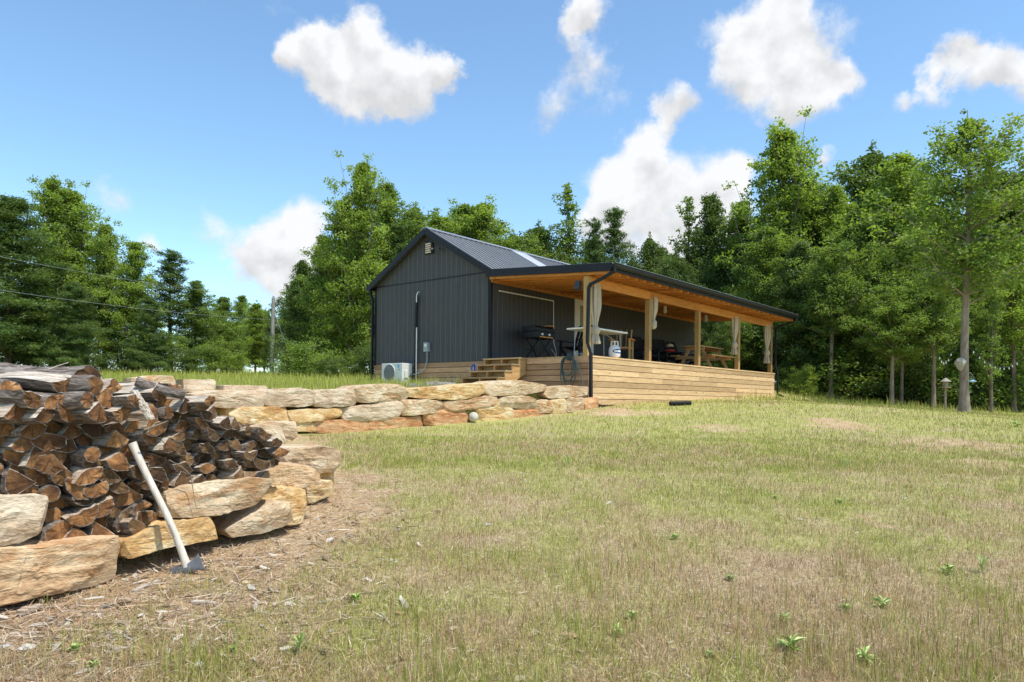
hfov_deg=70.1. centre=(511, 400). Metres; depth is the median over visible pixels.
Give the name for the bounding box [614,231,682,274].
broadleaf tree
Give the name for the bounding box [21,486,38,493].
firewood log
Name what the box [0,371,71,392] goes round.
firewood log
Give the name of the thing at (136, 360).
shrub
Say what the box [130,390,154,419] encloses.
split plank
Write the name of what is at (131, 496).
firewood log
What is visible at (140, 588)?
wood scrap
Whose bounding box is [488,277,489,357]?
trim
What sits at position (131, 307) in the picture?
power line
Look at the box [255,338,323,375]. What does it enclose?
shrub
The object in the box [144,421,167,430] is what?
twig
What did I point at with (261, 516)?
wall stone
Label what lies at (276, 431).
wall stone
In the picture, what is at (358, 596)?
weed
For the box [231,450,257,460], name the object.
firewood log
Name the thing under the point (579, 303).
door
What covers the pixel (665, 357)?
deck chair
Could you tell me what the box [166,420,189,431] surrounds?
firewood log
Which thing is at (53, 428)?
firewood log
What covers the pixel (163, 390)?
firewood log
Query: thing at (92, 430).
firewood log
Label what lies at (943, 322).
broadleaf tree
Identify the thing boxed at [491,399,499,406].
wall stone
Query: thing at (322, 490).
wall stone
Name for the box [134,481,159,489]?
firewood log
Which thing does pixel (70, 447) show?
firewood log
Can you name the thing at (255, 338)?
broadleaf tree
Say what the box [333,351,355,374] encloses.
shrub
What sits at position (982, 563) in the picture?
weed
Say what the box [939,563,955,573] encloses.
weed
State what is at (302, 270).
broadleaf tree
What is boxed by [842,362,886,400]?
shrub
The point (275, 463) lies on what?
firewood log
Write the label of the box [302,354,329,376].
shrub
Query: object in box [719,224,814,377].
broadleaf tree
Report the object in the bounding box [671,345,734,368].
picnic table
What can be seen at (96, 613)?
straw litter
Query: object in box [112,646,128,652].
wood scrap
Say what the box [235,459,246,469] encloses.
firewood log
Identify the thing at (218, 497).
wall stone
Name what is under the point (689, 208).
broadleaf tree
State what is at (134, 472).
firewood log
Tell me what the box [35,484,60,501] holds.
firewood log
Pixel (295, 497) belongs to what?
wall stone
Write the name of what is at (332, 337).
broadleaf tree
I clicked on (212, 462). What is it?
firewood log
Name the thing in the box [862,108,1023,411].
oak tree
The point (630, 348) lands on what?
rustic chair
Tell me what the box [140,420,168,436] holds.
firewood log
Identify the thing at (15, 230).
pine tree
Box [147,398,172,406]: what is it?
firewood log
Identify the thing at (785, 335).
broadleaf tree
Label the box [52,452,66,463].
firewood log
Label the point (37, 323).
broadleaf tree
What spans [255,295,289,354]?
broadleaf tree
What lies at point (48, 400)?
firewood log
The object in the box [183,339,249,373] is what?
shrub
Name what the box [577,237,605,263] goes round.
broadleaf tree
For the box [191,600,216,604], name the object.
wood scrap
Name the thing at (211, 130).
sky
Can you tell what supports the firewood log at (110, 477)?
on the firewood log at (120, 487)
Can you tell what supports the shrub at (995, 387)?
on the ground at (618, 421)
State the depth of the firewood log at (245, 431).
4.90 m
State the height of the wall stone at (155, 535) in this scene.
0.196 m
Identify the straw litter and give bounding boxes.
[0,409,1023,681]
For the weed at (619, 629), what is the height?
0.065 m
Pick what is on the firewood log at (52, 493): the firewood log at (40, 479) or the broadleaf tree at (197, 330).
the firewood log at (40, 479)
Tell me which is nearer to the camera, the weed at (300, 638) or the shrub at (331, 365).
the weed at (300, 638)
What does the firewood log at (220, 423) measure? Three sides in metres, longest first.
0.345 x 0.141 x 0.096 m
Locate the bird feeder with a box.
[940,369,950,408]
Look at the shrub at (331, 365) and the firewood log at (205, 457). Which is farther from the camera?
the shrub at (331, 365)
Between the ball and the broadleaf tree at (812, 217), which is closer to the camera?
the ball
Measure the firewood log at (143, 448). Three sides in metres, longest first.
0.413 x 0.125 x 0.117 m
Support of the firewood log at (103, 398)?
on the firewood log at (120, 414)
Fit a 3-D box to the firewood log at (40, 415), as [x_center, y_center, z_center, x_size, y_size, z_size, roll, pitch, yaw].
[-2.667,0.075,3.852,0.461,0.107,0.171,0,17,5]
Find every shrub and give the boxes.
[0,340,40,365]
[34,350,68,366]
[81,334,141,373]
[91,352,113,372]
[115,341,171,373]
[143,329,191,372]
[166,343,216,373]
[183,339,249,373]
[222,350,250,374]
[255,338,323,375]
[268,335,347,376]
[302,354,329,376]
[304,356,346,377]
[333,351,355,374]
[338,339,376,375]
[347,352,368,376]
[772,365,808,392]
[780,332,897,398]
[782,364,820,396]
[789,364,844,395]
[828,358,871,399]
[836,353,919,402]
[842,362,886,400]
[845,347,985,404]
[859,334,1018,404]
[870,363,907,400]
[909,335,1023,406]
[917,357,976,406]
[929,357,1017,409]
[952,329,1023,411]
[971,364,1018,409]
[984,364,1023,410]
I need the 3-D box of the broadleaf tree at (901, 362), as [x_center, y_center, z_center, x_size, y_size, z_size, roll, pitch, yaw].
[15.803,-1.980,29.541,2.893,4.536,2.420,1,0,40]
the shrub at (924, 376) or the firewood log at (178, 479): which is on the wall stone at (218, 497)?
the firewood log at (178, 479)
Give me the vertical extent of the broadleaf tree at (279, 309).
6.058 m
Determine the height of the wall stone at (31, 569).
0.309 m
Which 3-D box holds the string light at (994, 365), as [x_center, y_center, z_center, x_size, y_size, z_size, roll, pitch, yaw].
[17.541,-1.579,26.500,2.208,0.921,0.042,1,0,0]
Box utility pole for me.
[269,296,289,373]
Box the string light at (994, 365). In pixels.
[970,348,1023,369]
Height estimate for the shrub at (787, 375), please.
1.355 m
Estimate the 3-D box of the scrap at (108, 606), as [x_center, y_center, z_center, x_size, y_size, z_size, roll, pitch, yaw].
[-2.076,1.053,3.740,0.050,0.016,0.071,-6,-8,-3]
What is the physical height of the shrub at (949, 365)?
3.405 m
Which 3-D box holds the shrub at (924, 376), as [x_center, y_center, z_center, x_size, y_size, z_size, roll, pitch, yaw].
[17.116,-1.095,30.933,5.293,2.740,4.110,1,0,40]
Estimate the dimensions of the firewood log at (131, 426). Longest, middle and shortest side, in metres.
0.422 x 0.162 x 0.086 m
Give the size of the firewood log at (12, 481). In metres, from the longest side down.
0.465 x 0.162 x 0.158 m
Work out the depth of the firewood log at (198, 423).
4.60 m
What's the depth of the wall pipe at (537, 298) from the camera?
21.72 m
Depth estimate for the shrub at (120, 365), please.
37.58 m
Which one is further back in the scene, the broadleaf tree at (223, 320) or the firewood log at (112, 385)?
the broadleaf tree at (223, 320)
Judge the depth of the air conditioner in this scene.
21.67 m
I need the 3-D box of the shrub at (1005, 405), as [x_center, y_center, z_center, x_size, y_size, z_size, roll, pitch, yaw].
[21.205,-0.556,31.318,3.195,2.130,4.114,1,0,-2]
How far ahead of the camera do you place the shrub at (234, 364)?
38.77 m
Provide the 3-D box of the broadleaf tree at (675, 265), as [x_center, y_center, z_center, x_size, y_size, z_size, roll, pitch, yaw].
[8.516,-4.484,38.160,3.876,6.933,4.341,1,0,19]
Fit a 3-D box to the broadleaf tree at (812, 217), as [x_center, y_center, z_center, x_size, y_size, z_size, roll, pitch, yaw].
[16.471,-6.495,40.211,7.740,12.284,8.299,1,0,-32]
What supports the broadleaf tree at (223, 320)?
on the ground at (618, 421)
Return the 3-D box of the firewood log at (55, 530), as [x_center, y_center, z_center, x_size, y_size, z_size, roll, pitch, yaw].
[-2.657,0.724,4.037,0.467,0.116,0.195,-2,24,25]
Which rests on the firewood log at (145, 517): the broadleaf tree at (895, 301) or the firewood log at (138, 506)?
the firewood log at (138, 506)
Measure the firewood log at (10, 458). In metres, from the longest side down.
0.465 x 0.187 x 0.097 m
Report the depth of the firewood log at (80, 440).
4.14 m
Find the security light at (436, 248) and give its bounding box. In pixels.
[430,240,439,250]
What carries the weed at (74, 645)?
on the ground at (618, 421)
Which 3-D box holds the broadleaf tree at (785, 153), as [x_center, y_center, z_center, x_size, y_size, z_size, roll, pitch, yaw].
[14.240,-7.921,38.981,7.254,14.715,6.833,1,0,-6]
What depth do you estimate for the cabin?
21.32 m
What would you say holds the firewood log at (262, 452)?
on the firewood log at (275, 463)
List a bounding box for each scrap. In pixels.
[0,607,55,608]
[9,631,40,634]
[16,604,42,615]
[99,604,112,608]
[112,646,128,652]
[131,579,160,592]
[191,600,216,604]
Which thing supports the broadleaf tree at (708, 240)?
on the ground at (618, 421)
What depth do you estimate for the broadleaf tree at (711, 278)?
41.27 m
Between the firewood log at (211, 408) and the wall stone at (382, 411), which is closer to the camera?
the firewood log at (211, 408)
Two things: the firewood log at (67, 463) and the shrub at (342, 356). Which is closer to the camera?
the firewood log at (67, 463)
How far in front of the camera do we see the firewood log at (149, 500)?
4.46 m
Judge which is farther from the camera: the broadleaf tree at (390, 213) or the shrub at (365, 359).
the broadleaf tree at (390, 213)
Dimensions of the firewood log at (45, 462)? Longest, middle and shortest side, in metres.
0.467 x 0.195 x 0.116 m
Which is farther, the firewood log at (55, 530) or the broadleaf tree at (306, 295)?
the broadleaf tree at (306, 295)
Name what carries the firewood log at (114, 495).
on the firewood log at (115, 512)
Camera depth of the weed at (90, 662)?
3.04 m
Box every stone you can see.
[0,493,48,545]
[0,534,120,605]
[118,516,217,558]
[123,375,175,383]
[150,476,271,517]
[175,379,215,391]
[185,390,265,408]
[212,499,293,537]
[215,385,266,390]
[219,406,289,423]
[244,462,320,487]
[250,424,285,443]
[256,388,316,407]
[259,421,297,441]
[261,485,306,525]
[276,444,340,473]
[287,407,342,422]
[296,422,315,431]
[302,479,332,503]
[306,389,355,407]
[310,419,369,432]
[320,472,333,482]
[335,384,408,402]
[335,400,403,420]
[368,416,422,430]
[398,399,442,415]
[405,383,424,387]
[406,383,484,399]
[418,410,467,425]
[424,381,438,386]
[439,382,455,384]
[440,395,497,411]
[473,407,513,420]
[474,380,545,395]
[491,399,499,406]
[497,395,536,408]
[513,409,546,417]
[535,399,551,413]
[536,385,587,398]
[547,398,566,413]
[560,632,578,637]
[566,397,585,411]
[584,397,597,409]
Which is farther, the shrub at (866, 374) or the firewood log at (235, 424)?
the shrub at (866, 374)
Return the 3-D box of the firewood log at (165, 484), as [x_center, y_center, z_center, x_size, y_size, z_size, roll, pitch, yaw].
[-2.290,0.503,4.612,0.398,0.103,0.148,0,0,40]
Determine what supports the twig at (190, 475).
on the wall stone at (218, 497)
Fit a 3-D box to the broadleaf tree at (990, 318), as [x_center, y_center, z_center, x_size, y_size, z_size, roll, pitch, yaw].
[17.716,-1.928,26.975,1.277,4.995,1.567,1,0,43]
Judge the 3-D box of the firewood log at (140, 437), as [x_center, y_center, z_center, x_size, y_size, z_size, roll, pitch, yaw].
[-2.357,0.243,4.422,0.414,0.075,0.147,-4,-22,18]
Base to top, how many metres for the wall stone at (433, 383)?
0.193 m
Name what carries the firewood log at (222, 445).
on the firewood log at (234, 445)
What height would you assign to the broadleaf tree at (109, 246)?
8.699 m
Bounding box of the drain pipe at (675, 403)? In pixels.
[669,401,691,405]
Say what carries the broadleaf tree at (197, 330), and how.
on the ground at (618, 421)
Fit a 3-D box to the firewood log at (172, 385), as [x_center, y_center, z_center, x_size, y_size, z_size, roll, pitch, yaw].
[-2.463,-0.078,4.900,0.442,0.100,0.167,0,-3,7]
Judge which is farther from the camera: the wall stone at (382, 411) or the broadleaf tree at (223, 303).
the broadleaf tree at (223, 303)
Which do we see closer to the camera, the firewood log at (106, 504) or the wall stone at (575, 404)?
the firewood log at (106, 504)
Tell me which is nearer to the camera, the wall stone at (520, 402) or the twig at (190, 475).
the twig at (190, 475)
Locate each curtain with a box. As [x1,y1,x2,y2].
[591,283,601,343]
[652,297,657,328]
[731,316,738,354]
[763,324,770,362]
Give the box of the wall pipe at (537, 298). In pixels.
[499,290,556,356]
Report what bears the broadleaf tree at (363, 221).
on the ground at (618, 421)
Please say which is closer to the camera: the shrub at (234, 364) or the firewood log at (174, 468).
the firewood log at (174, 468)
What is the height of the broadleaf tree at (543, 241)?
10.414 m
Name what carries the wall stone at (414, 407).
on the wall stone at (404, 421)
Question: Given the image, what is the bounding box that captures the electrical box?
[409,342,429,374]
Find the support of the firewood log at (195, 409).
on the firewood log at (205, 416)
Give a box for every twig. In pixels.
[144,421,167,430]
[169,460,196,508]
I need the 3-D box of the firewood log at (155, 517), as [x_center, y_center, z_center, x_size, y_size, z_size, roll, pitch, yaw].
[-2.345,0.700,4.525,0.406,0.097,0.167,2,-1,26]
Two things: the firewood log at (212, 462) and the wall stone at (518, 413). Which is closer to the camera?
the firewood log at (212, 462)
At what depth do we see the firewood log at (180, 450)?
4.52 m
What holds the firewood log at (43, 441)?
on the firewood log at (30, 459)
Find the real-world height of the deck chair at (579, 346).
1.154 m
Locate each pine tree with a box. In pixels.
[0,194,105,364]
[27,281,116,366]
[119,296,179,373]
[142,248,208,371]
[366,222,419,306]
[574,217,612,263]
[600,206,636,263]
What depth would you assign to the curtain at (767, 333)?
27.13 m
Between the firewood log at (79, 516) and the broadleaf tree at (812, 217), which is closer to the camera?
the firewood log at (79, 516)
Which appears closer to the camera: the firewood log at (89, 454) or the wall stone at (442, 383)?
the firewood log at (89, 454)
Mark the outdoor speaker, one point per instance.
(578, 285)
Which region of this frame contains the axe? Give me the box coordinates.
[128,441,205,573]
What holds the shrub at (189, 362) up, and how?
on the ground at (618, 421)
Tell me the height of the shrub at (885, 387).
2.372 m
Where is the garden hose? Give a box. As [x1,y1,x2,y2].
[560,353,585,396]
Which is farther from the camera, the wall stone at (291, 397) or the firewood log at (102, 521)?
the wall stone at (291, 397)
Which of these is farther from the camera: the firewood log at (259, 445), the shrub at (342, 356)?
the shrub at (342, 356)
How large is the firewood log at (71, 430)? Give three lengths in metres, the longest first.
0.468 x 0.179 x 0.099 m
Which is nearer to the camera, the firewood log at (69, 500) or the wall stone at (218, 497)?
the firewood log at (69, 500)
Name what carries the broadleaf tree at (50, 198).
on the ground at (618, 421)
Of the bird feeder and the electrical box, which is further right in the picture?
the bird feeder
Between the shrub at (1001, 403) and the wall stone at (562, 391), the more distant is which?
the shrub at (1001, 403)
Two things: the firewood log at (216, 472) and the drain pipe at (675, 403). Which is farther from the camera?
the drain pipe at (675, 403)
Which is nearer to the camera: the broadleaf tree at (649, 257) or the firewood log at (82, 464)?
the firewood log at (82, 464)
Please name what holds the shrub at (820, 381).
on the ground at (618, 421)
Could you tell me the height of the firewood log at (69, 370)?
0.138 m
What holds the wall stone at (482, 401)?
on the wall stone at (441, 417)
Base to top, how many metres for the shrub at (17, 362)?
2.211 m
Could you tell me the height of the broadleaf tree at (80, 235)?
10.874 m
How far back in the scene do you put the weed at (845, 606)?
3.80 m
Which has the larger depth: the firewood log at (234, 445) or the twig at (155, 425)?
the firewood log at (234, 445)
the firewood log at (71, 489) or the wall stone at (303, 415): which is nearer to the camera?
the firewood log at (71, 489)
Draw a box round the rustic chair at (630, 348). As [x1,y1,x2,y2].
[609,329,634,358]
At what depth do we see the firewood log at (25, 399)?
3.71 m
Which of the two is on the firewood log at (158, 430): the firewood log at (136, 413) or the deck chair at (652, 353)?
the firewood log at (136, 413)
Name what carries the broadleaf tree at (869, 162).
on the ground at (618, 421)
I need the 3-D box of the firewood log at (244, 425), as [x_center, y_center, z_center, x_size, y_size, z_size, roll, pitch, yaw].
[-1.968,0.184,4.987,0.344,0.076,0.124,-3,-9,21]
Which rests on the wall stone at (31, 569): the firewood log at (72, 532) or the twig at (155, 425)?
the firewood log at (72, 532)
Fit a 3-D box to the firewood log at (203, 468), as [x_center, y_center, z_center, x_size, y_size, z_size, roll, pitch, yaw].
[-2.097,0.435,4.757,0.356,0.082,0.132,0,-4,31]
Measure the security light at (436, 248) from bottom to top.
0.369 m
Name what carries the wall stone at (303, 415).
on the wall stone at (307, 427)
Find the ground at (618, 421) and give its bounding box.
[0,373,1023,681]
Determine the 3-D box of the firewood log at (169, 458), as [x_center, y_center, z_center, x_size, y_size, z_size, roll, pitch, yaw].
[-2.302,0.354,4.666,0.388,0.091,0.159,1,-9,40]
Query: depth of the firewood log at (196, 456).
4.66 m
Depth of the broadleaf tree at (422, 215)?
42.27 m
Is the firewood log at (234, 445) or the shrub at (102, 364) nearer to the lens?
the firewood log at (234, 445)
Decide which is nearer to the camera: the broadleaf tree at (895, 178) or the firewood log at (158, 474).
the firewood log at (158, 474)
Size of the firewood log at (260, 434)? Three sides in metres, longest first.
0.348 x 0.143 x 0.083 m
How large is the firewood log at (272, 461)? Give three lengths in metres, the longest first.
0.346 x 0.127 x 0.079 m
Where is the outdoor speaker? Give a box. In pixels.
[574,280,581,289]
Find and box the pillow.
[664,343,674,351]
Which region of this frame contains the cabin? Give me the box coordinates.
[366,227,798,406]
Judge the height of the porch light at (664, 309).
0.240 m
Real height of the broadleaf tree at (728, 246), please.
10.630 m
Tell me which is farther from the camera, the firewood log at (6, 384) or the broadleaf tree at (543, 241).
the broadleaf tree at (543, 241)
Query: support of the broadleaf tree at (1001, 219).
on the ground at (618, 421)
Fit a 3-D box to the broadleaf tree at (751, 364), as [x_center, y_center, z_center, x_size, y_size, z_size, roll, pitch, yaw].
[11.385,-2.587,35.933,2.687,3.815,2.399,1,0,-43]
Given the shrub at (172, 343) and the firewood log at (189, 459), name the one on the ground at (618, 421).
the shrub at (172, 343)
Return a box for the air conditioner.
[382,363,411,382]
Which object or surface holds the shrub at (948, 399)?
on the ground at (618, 421)
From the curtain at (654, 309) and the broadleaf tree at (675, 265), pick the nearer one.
the curtain at (654, 309)
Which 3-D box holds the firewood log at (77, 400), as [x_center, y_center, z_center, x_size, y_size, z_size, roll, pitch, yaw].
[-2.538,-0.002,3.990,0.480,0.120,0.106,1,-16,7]
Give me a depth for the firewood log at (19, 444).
3.79 m
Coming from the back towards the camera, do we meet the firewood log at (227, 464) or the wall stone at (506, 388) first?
the wall stone at (506, 388)
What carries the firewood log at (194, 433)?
on the firewood log at (186, 442)
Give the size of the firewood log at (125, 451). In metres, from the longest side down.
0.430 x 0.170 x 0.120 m
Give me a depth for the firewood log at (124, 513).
4.26 m
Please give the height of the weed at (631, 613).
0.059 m
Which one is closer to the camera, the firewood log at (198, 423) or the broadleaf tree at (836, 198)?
the firewood log at (198, 423)
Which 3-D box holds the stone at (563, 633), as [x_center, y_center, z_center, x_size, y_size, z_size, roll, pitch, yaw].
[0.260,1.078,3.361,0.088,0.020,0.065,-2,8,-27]
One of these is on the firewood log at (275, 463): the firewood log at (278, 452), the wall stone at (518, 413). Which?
the firewood log at (278, 452)
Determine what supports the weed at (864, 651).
on the ground at (618, 421)
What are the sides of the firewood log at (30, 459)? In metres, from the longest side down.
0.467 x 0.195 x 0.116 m
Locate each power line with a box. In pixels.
[0,256,265,297]
[3,290,269,319]
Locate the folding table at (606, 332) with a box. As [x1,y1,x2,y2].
[567,327,627,357]
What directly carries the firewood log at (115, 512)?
on the firewood log at (102, 521)
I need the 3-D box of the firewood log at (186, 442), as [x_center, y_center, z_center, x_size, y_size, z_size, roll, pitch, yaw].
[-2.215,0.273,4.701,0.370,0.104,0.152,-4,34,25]
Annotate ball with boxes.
[469,412,477,421]
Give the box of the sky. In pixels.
[0,0,1023,381]
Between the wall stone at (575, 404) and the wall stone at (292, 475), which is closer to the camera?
the wall stone at (292, 475)
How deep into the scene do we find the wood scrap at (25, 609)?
3.63 m
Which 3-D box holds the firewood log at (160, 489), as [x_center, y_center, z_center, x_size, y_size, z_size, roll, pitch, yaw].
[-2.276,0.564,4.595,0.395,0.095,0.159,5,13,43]
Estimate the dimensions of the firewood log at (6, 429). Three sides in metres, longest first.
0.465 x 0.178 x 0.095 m
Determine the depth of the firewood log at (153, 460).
4.41 m
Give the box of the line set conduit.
[410,292,419,378]
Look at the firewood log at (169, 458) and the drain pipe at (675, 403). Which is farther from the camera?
the drain pipe at (675, 403)
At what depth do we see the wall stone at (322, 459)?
6.07 m
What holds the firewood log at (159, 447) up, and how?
on the firewood log at (153, 460)
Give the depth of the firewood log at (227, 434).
4.80 m
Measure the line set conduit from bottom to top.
2.835 m
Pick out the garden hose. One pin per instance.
(569, 357)
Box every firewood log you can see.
[0,363,101,378]
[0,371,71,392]
[0,372,103,396]
[0,379,22,389]
[0,389,41,408]
[0,403,26,423]
[0,424,15,436]
[0,436,5,445]
[0,437,33,452]
[0,448,25,466]
[0,463,3,473]
[0,468,36,494]
[3,424,47,438]
[4,465,20,472]
[11,407,54,425]
[18,447,51,468]
[20,469,49,485]
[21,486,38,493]
[29,433,66,450]
[30,520,72,541]
[34,392,64,408]
[35,454,66,474]
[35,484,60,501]
[44,421,60,434]
[44,507,64,522]
[47,466,72,485]
[47,492,68,508]
[50,402,75,422]
[50,477,88,499]
[52,402,108,423]
[52,431,76,453]
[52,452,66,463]
[54,422,106,437]
[56,422,81,439]
[57,391,93,410]
[59,503,98,526]
[61,494,96,505]
[62,454,70,469]
[64,528,88,537]
[67,446,100,462]
[69,466,102,485]
[71,460,103,468]
[73,435,93,445]
[78,521,113,534]
[82,481,108,498]
[88,430,128,447]
[93,495,114,517]
[94,388,112,407]
[94,490,120,501]
[94,516,108,527]
[95,446,112,456]
[96,468,120,484]
[99,452,130,471]
[101,378,122,392]
[101,419,139,433]
[103,422,125,434]
[104,406,131,422]
[106,499,125,517]
[108,518,147,534]
[109,479,129,493]
[110,505,130,531]
[111,394,140,407]
[111,444,132,458]
[112,382,166,401]
[114,471,128,480]
[115,488,142,506]
[118,381,180,388]
[123,479,140,492]
[125,402,158,429]
[126,461,148,481]
[127,430,157,445]
[127,500,151,518]
[132,444,148,459]
[134,376,185,398]
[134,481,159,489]
[136,510,152,524]
[139,489,150,497]
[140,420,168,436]
[142,452,166,466]
[142,497,153,508]
[145,509,163,522]
[146,487,167,500]
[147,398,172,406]
[147,437,178,453]
[147,467,168,481]
[149,459,172,474]
[155,454,174,462]
[156,406,173,420]
[158,480,170,488]
[161,412,180,423]
[162,440,187,456]
[163,431,187,440]
[166,397,190,413]
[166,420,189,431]
[167,471,193,486]
[168,461,192,474]
[173,452,193,465]
[179,413,189,420]
[179,438,196,450]
[185,395,215,406]
[185,417,208,430]
[185,428,201,439]
[186,442,214,453]
[187,406,209,412]
[189,409,215,421]
[189,473,205,483]
[191,452,200,465]
[191,463,215,473]
[197,440,219,453]
[198,427,221,440]
[198,453,211,463]
[202,470,219,476]
[203,474,216,480]
[206,405,216,418]
[206,421,215,429]
[209,458,216,471]
[210,416,232,429]
[211,451,221,460]
[215,429,236,439]
[215,440,229,450]
[215,459,238,469]
[217,465,243,478]
[218,450,232,459]
[219,431,245,440]
[227,439,241,450]
[229,416,241,429]
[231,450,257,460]
[234,459,252,467]
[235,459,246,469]
[237,422,249,429]
[237,427,251,436]
[239,440,256,451]
[239,440,265,448]
[243,458,274,471]
[244,427,271,440]
[251,458,270,469]
[257,448,270,457]
[257,457,278,466]
[260,437,282,447]
[266,447,289,457]
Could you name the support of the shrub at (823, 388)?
on the ground at (618, 421)
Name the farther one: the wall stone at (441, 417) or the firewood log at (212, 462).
the wall stone at (441, 417)
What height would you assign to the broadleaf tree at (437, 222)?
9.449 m
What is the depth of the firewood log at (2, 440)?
3.79 m
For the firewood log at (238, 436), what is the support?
on the firewood log at (234, 445)
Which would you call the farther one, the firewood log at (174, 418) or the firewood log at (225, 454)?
the firewood log at (225, 454)
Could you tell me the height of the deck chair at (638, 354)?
1.154 m
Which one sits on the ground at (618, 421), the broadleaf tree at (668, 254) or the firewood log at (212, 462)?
the broadleaf tree at (668, 254)
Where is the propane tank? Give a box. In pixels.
[609,341,620,357]
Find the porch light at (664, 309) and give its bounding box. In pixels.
[663,306,666,313]
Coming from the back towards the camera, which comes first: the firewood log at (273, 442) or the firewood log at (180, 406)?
the firewood log at (273, 442)
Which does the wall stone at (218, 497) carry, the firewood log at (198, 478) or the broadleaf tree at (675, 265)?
the firewood log at (198, 478)
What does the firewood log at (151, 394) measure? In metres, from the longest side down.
0.461 x 0.189 x 0.124 m
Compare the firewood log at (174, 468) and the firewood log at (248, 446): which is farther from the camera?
the firewood log at (248, 446)
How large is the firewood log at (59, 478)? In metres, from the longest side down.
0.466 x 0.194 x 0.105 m
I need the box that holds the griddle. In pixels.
[522,325,554,357]
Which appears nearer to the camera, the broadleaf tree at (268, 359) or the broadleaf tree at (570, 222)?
the broadleaf tree at (570, 222)
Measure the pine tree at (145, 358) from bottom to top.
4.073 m
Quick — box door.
[576,300,592,355]
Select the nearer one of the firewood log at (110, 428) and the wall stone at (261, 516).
the firewood log at (110, 428)
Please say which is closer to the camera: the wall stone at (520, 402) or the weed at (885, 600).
the weed at (885, 600)
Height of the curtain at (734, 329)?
1.300 m
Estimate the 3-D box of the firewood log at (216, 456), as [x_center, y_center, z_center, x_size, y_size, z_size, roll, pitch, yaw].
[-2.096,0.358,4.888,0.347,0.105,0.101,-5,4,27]
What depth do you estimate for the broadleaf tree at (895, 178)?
32.47 m
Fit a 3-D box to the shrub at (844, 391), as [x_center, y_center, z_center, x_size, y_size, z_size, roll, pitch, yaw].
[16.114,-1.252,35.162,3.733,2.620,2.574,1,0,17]
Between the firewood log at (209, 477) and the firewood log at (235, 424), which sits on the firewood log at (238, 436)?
the firewood log at (235, 424)
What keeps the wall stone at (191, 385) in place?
on the wall stone at (235, 399)
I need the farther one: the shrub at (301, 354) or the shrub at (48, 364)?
the shrub at (48, 364)
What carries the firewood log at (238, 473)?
on the wall stone at (218, 497)
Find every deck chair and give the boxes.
[557,325,592,356]
[627,336,661,361]
[640,340,668,361]
[651,339,683,363]
[664,341,693,364]
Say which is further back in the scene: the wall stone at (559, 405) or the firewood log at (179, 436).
the wall stone at (559, 405)
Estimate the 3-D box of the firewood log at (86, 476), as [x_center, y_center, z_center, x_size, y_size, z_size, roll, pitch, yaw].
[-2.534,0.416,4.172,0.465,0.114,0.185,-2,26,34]
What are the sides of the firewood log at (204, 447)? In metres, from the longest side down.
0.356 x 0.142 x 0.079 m
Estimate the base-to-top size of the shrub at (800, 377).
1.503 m
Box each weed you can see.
[66,643,81,652]
[86,659,99,667]
[286,625,308,650]
[349,593,360,601]
[563,453,570,465]
[610,622,625,635]
[626,611,635,618]
[775,634,805,650]
[778,612,791,621]
[838,603,852,611]
[854,645,878,663]
[872,595,891,607]
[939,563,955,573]
[971,554,993,571]
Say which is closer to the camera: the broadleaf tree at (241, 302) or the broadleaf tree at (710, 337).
the broadleaf tree at (710, 337)
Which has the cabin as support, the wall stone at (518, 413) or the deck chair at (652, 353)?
the deck chair at (652, 353)
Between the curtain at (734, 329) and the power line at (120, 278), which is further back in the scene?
the power line at (120, 278)
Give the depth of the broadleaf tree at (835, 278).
31.62 m
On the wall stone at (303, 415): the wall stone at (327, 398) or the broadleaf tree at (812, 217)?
the wall stone at (327, 398)
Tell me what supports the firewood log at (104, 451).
on the firewood log at (86, 476)
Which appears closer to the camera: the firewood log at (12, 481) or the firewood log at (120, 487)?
the firewood log at (12, 481)
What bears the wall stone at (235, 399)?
on the wall stone at (250, 415)
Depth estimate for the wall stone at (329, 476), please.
6.20 m
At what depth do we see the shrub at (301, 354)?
30.79 m
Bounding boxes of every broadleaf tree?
[1,172,103,362]
[12,286,65,365]
[25,180,121,337]
[72,215,129,367]
[89,240,181,372]
[169,279,235,365]
[191,308,243,365]
[198,296,251,370]
[217,331,239,371]
[228,295,253,369]
[235,299,275,372]
[236,308,278,370]
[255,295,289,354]
[260,258,321,365]
[275,279,302,364]
[287,233,349,370]
[295,194,389,375]
[308,150,402,371]
[356,182,420,345]
[375,201,458,247]
[412,211,463,232]
[431,203,500,244]
[447,194,513,246]
[478,230,551,258]
[514,219,600,263]
[542,182,590,263]
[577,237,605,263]
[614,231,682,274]
[652,247,674,271]
[653,248,706,326]
[667,196,704,278]
[681,191,727,286]
[691,249,757,343]
[694,199,763,367]
[694,321,731,367]
[712,321,752,368]
[714,105,847,384]
[718,236,757,368]
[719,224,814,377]
[723,323,763,370]
[729,170,875,348]
[740,239,863,392]
[785,238,902,398]
[792,181,880,380]
[807,139,954,246]
[808,209,917,399]
[834,150,977,399]
[838,282,946,404]
[860,199,1023,372]
[867,299,943,405]
[877,263,986,407]
[949,166,1023,383]
[950,165,1023,407]
[969,236,1023,412]
[969,282,1010,412]
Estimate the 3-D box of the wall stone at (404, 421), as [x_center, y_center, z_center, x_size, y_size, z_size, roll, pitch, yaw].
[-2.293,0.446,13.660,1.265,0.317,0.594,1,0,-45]
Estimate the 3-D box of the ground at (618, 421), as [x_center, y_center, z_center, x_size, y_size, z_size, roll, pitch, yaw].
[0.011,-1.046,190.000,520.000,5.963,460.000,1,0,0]
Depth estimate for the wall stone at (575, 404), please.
16.94 m

